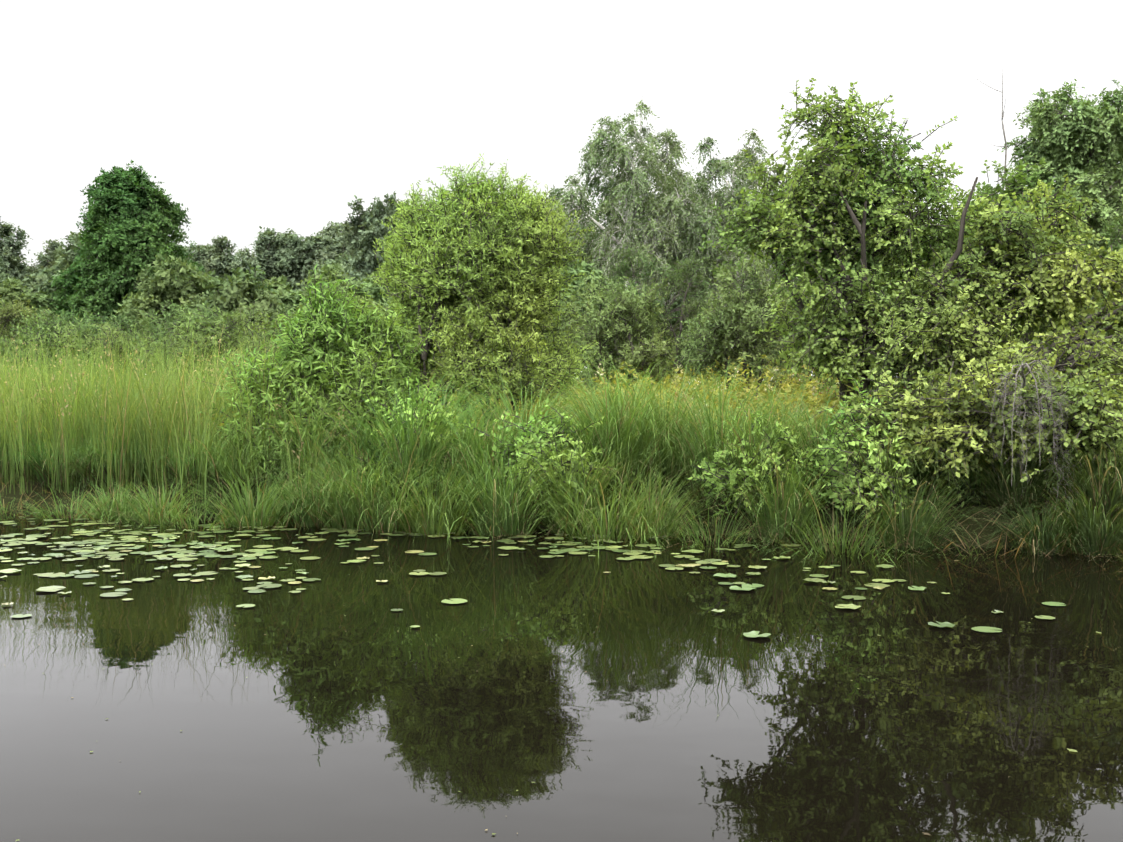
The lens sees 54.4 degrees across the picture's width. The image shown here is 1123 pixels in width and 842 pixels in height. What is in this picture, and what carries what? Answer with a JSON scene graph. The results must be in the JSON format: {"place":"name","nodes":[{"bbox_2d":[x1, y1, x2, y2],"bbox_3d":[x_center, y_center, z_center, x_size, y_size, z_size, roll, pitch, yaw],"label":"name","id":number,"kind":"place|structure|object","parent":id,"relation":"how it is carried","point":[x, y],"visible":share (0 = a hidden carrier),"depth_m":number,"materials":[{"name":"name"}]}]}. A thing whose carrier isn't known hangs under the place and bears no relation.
{"place":"outdoors","nodes":[
{"label":"outdoors","id":0,"kind":"place"},
{"bbox_2d":[0,507,1122,841],"bbox_3d":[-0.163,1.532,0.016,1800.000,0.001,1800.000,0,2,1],"label":"river water","id":1,"kind":"structure","parent":0,"point":[514,723],"depth_m":5.38,"materials":[{"name":"black liquid"}]},
{"bbox_2d":[0,512,1065,637],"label":"lily pads","id":2,"kind":"object","parent":1,"relation":"on","point":[261,552],"visible":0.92,"depth_m":9.65,"materials":[{"name":"green plant"}]},
{"bbox_2d":[16,542,1104,840],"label":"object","id":3,"kind":"object","parent":1,"relation":"on","point":[858,688],"visible":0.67,"depth_m":4.80,"materials":[{"name":"green plant"}]},
{"bbox_2d":[0,332,1122,571],"bbox_3d":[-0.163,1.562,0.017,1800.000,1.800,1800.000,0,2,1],"label":"ground","id":4,"kind":"structure","parent":0,"point":[17,495],"depth_m":11.21,"materials":[{"name":"green plant"}]},
{"bbox_2d":[0,253,24,295],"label":"tree","id":5,"kind":"object","parent":4,"relation":"on","point":[3,274],"visible":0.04,"depth_m":81.08,"materials":[{"name":"green plant"}]},
{"bbox_2d":[0,298,30,365],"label":"hedge bush","id":6,"kind":"object","parent":4,"relation":"on","point":[5,302],"depth_m":40.60,"materials":[{"name":"green plant"}]},
{"bbox_2d":[0,216,32,292],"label":"tree","id":7,"kind":"object","parent":4,"relation":"on","point":[10,248],"visible":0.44,"depth_m":88.78,"materials":[{"name":"green plant"}]},
{"bbox_2d":[18,260,39,285],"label":"tree","id":8,"kind":"object","parent":4,"relation":"on","point":[21,268],"visible":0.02,"depth_m":91.71,"materials":[{"name":"green plant"}]},
{"bbox_2d":[0,295,58,367],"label":"bush","id":9,"kind":"object","parent":4,"relation":"on","point":[8,313],"visible":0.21,"depth_m":29.72,"materials":[{"name":"green plant"}]},
{"bbox_2d":[0,277,65,315],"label":"hedge bush","id":10,"kind":"object","parent":4,"relation":"on","point":[9,290],"visible":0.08,"depth_m":67.29,"materials":[{"name":"green plant"}]},
{"bbox_2d":[16,302,57,322],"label":"hedge bush","id":11,"kind":"object","parent":4,"relation":"on","point":[52,314],"visible":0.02,"depth_m":52.14,"materials":[{"name":"green plant"}]},
{"bbox_2d":[22,267,52,295],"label":"tree","id":12,"kind":"object","parent":4,"relation":"on","point":[32,281],"visible":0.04,"depth_m":79.61,"materials":[{"name":"green plant"}]},
{"bbox_2d":[23,239,64,275],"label":"tree","id":13,"kind":"object","parent":4,"relation":"on","point":[47,260],"visible":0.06,"depth_m":94.89,"materials":[{"name":"green plant"}]},
{"bbox_2d":[0,306,139,387],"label":"bush","id":14,"kind":"object","parent":4,"relation":"on","point":[50,329],"visible":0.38,"depth_m":23.01,"materials":[{"name":"green plant"}]},
{"bbox_2d":[10,305,170,377],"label":"bush","id":15,"kind":"object","parent":4,"relation":"on","point":[125,323],"visible":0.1,"depth_m":28.18,"materials":[{"name":"green plant"}]},
{"bbox_2d":[34,229,187,302],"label":"tree","id":16,"kind":"object","parent":4,"relation":"on","point":[65,261],"visible":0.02,"depth_m":67.39,"materials":[{"name":"green plant"}]},
{"bbox_2d":[49,160,204,384],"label":"tree","id":17,"kind":"object","parent":4,"relation":"on","point":[132,220],"visible":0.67,"depth_m":43.83,"materials":[{"name":"green plant"}]},
{"bbox_2d":[113,253,216,339],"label":"hedge bush","id":18,"kind":"object","parent":4,"relation":"on","point":[163,286],"visible":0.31,"depth_m":40.21,"materials":[{"name":"green plant"}]},
{"bbox_2d":[173,241,206,275],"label":"tree","id":19,"kind":"object","parent":4,"relation":"on","point":[192,247],"depth_m":82.12,"materials":[{"name":"green plant"}]},
{"bbox_2d":[119,298,277,384],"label":"bush","id":20,"kind":"object","parent":4,"relation":"on","point":[151,326],"visible":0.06,"depth_m":26.23,"materials":[{"name":"green plant"}]},
{"bbox_2d":[125,302,274,389],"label":"bush","id":21,"kind":"object","parent":4,"relation":"on","point":[202,330],"visible":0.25,"depth_m":21.77,"materials":[{"name":"green plant"}]},
{"bbox_2d":[180,243,224,264],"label":"tree","id":22,"kind":"object","parent":4,"relation":"on","point":[202,255],"visible":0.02,"depth_m":94.31,"materials":[{"name":"green plant"}]},
{"bbox_2d":[202,235,266,286],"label":"tree","id":23,"kind":"object","parent":4,"relation":"on","point":[222,264],"visible":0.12,"depth_m":78.75,"materials":[{"name":"green plant"}]},
{"bbox_2d":[169,262,300,350],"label":"hedge bush","id":24,"kind":"object","parent":4,"relation":"on","point":[240,287],"visible":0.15,"depth_m":37.17,"materials":[{"name":"green plant"}]},
{"bbox_2d":[248,226,309,291],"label":"tree","id":25,"kind":"object","parent":4,"relation":"on","point":[261,247],"visible":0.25,"depth_m":82.49,"materials":[{"name":"green plant"}]},
{"bbox_2d":[263,275,312,313],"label":"hedge bush","id":26,"kind":"object","parent":4,"relation":"on","point":[293,298],"visible":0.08,"depth_m":64.10,"materials":[{"name":"green plant"}]},
{"bbox_2d":[252,231,341,290],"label":"tree","id":27,"kind":"object","parent":4,"relation":"on","point":[286,259],"visible":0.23,"depth_m":82.26,"materials":[{"name":"green plant"}]},
{"bbox_2d":[248,269,388,362],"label":"bush","id":28,"kind":"object","parent":4,"relation":"on","point":[273,328],"visible":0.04,"depth_m":20.91,"materials":[{"name":"green plant"}]},
{"bbox_2d":[197,264,441,504],"bbox_3d":[-2.930,-0.284,12.971,2.828,2.915,2.036,0,2,1],"label":"willow bush","id":29,"kind":"object","parent":4,"relation":"on","point":[330,338],"visible":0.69,"depth_m":12.53,"materials":[{"name":"green plant"}]},
{"bbox_2d":[296,223,353,286],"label":"tree","id":30,"kind":"object","parent":4,"relation":"on","point":[333,254],"visible":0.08,"depth_m":82.52,"materials":[{"name":"green plant"}]},
{"bbox_2d":[311,221,347,241],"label":"tree","id":31,"kind":"object","parent":4,"relation":"on","point":[331,231],"visible":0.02,"depth_m":91.00,"materials":[{"name":"green plant"}]},
{"bbox_2d":[304,252,356,291],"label":"tree","id":32,"kind":"object","parent":4,"relation":"on","point":[328,261],"depth_m":79.11,"materials":[{"name":"green plant"}]},
{"bbox_2d":[295,262,410,331],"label":"hedge bush","id":33,"kind":"object","parent":4,"relation":"on","point":[371,286],"visible":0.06,"depth_m":37.47,"materials":[{"name":"green plant"}]},
{"bbox_2d":[338,190,404,283],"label":"tree","id":34,"kind":"object","parent":4,"relation":"on","point":[367,228],"visible":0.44,"depth_m":68.57,"materials":[{"name":"green plant"}]},
{"bbox_2d":[357,267,408,303],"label":"hedge bush","id":35,"kind":"object","parent":4,"relation":"on","point":[372,277],"visible":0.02,"depth_m":63.04,"materials":[{"name":"green plant"}]},
{"bbox_2d":[336,376,480,501],"bbox_3d":[-1.631,0.278,12.046,1.619,1.549,1.163,0,2,1],"label":"herb bush","id":36,"kind":"object","parent":4,"relation":"on","point":[438,406],"visible":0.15,"depth_m":11.89,"materials":[{"name":"green plant"}]},
{"bbox_2d":[365,153,597,436],"bbox_3d":[-1.184,-1.488,15.749,3.405,4.612,3.531,0,2,1],"label":"willow tree","id":37,"kind":"object","parent":4,"relation":"on","point":[484,257],"visible":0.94,"depth_m":14.98,"materials":[{"name":"green plant"}]},
{"bbox_2d":[463,398,615,521],"bbox_3d":[-0.260,0.426,11.326,1.460,1.355,1.315,-1,2,-21],"label":"herb bush","id":38,"kind":"object","parent":4,"relation":"on","point":[529,447],"visible":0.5,"depth_m":11.25,"materials":[{"name":"green plant"}]},
{"bbox_2d":[0,307,1103,509],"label":"reed grass","id":39,"kind":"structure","parent":4,"relation":"on","point":[64,406],"depth_m":13.19,"materials":[{"name":"green plant"}]},
{"bbox_2d":[0,353,1119,496],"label":"meadow herbs","id":40,"kind":"object","parent":4,"relation":"on","point":[814,390],"visible":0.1,"depth_m":18.76,"materials":[{"name":"green plant"}]},
{"bbox_2d":[530,286,595,391],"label":"bush","id":41,"kind":"object","parent":4,"relation":"on","point":[568,319],"visible":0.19,"depth_m":26.40,"materials":[{"name":"green plant"}]},
{"bbox_2d":[542,183,617,287],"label":"birch tree","id":42,"kind":"object","parent":4,"relation":"on","point":[589,248],"visible":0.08,"depth_m":60.39,"materials":[{"name":"green plant"}]},
{"bbox_2d":[552,254,614,365],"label":"hedge bush","id":43,"kind":"object","parent":4,"relation":"on","point":[585,267],"visible":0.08,"depth_m":42.55,"materials":[{"name":"green plant"}]},
{"bbox_2d":[565,271,688,395],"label":"bush","id":44,"kind":"object","parent":4,"relation":"on","point":[621,303],"visible":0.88,"depth_m":24.39,"materials":[{"name":"green plant"}]},
{"bbox_2d":[553,97,705,302],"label":"birch tree","id":45,"kind":"object","parent":4,"relation":"on","point":[629,187],"visible":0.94,"depth_m":53.41,"materials":[{"name":"green plant"}]},
{"bbox_2d":[611,281,677,319],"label":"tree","id":46,"kind":"object","parent":4,"relation":"on","point":[674,306],"depth_m":80.57,"materials":[{"name":"green plant"}]},
{"bbox_2d":[607,223,682,312],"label":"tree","id":47,"kind":"object","parent":4,"relation":"on","point":[679,301],"depth_m":81.67,"materials":[{"name":"green plant"}]},
{"bbox_2d":[606,244,717,394],"bbox_3d":[2.874,-2.588,30.853,3.608,4.967,3.498,0,2,1],"label":"bush","id":48,"kind":"object","parent":4,"relation":"on","point":[687,281],"visible":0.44,"depth_m":30.16,"materials":[{"name":"green plant"}]},
{"bbox_2d":[612,167,719,318],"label":"birch tree","id":49,"kind":"object","parent":4,"relation":"on","point":[687,177],"visible":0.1,"depth_m":59.88,"materials":[{"name":"green plant"}]},
{"bbox_2d":[637,321,704,385],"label":"hedge bush","id":50,"kind":"object","parent":4,"relation":"on","point":[683,364],"depth_m":44.48,"materials":[{"name":"green plant"}]},
{"bbox_2d":[670,309,745,385],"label":"hedge bush","id":51,"kind":"object","parent":4,"relation":"on","point":[737,364],"visible":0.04,"depth_m":45.99,"materials":[{"name":"green plant"}]},
{"bbox_2d":[678,293,754,389],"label":"hedge bush","id":52,"kind":"object","parent":4,"relation":"on","point":[696,307],"depth_m":62.48,"materials":[{"name":"green plant"}]},
{"bbox_2d":[661,129,780,347],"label":"birch tree","id":53,"kind":"object","parent":4,"relation":"on","point":[707,210],"visible":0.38,"depth_m":54.52,"materials":[{"name":"green plant"}]},
{"bbox_2d":[673,248,812,418],"bbox_3d":[3.939,-1.737,23.967,3.003,4.035,2.962,0,2,1],"label":"bush","id":54,"kind":"object","parent":4,"relation":"on","point":[718,327],"visible":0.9,"depth_m":23.35,"materials":[{"name":"green plant"}]},
{"bbox_2d":[711,293,781,366],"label":"hedge bush","id":55,"kind":"object","parent":4,"relation":"on","point":[764,343],"visible":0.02,"depth_m":62.75,"materials":[{"name":"green plant"}]},
{"bbox_2d":[688,396,811,517],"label":"herb bush","id":56,"kind":"object","parent":4,"relation":"on","point":[719,482],"visible":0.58,"depth_m":10.78,"materials":[{"name":"green plant"}]},
{"bbox_2d":[757,184,812,383],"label":"birch tree","id":57,"kind":"object","parent":4,"relation":"on","point":[771,193],"visible":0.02,"depth_m":60.50,"materials":[{"name":"green plant"}]},
{"bbox_2d":[763,265,859,381],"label":"hedge bush","id":58,"kind":"object","parent":4,"relation":"on","point":[816,323],"visible":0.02,"depth_m":39.48,"materials":[{"name":"green plant"}]},
{"bbox_2d":[756,271,878,404],"bbox_3d":[6.266,-1.944,26.662,3.215,4.052,3.167,0,2,1],"label":"bush","id":59,"kind":"object","parent":4,"relation":"on","point":[803,344],"visible":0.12,"depth_m":26.31,"materials":[{"name":"green plant"}]},
{"bbox_2d":[798,378,929,524],"bbox_3d":[2.967,0.352,10.644,1.279,1.545,1.247,0,2,1],"label":"herb bush","id":60,"kind":"object","parent":4,"relation":"on","point":[884,477],"visible":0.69,"depth_m":10.47,"materials":[{"name":"green plant"}]},
{"bbox_2d":[698,78,1122,513],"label":"alder tree","id":61,"kind":"object","parent":4,"relation":"on","point":[847,182],"visible":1,"depth_m":11.72,"materials":[{"name":"green plant"}]},
{"bbox_2d":[984,354,1079,516],"bbox_3d":[4.284,0.211,9.902,0.846,1.628,1.830,1,2,20],"label":"dead branch","id":62,"kind":"object","parent":61,"relation":"attached to","point":[1023,384],"visible":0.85,"depth_m":9.64,"materials":[{"name":"grey wood"}]},
{"bbox_2d":[868,274,1015,336],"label":"hedge bush","id":63,"kind":"object","parent":4,"relation":"on","point":[885,295],"visible":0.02,"depth_m":37.72,"materials":[{"name":"green plant"}]},
{"bbox_2d":[856,157,1122,435],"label":"alder tree","id":64,"kind":"object","parent":4,"relation":"on","point":[1018,185],"visible":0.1,"depth_m":15.78,"materials":[{"name":"green plant"}]},
{"bbox_2d":[977,74,1015,189],"bbox_3d":[13.863,-5.742,34.480,1.198,10.867,1.640,0,2,1],"label":"dead snag","id":65,"kind":"object","parent":4,"relation":"on","point":[1005,146],"visible":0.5,"depth_m":34.34,"materials":[{"name":"grey wood"}]},
{"bbox_2d":[940,310,1076,377],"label":"bush","id":66,"kind":"object","parent":4,"relation":"on","point":[1003,342],"depth_m":23.45,"materials":[{"name":"green plant"}]},
{"bbox_2d":[1016,314,1063,362],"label":"hedge bush","id":67,"kind":"object","parent":4,"relation":"on","point":[1045,330],"visible":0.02,"depth_m":39.76,"materials":[{"name":"green plant"}]},
{"bbox_2d":[997,79,1122,374],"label":"tall tree","id":68,"kind":"object","parent":4,"relation":"on","point":[1080,143],"visible":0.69,"depth_m":33.24,"materials":[{"name":"green plant"}]},
{"bbox_2d":[1076,296,1112,352],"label":"hedge bush","id":69,"kind":"object","parent":4,"relation":"on","point":[1087,335],"visible":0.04,"depth_m":39.00,"materials":[{"name":"green plant"}]},
{"bbox_2d":[1078,216,1122,337],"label":"bush","id":70,"kind":"object","parent":4,"relation":"on","point":[1112,232],"visible":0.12,"depth_m":21.93,"materials":[{"name":"green plant"}]},
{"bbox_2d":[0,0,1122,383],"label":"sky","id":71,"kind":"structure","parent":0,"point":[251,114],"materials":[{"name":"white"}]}
]}

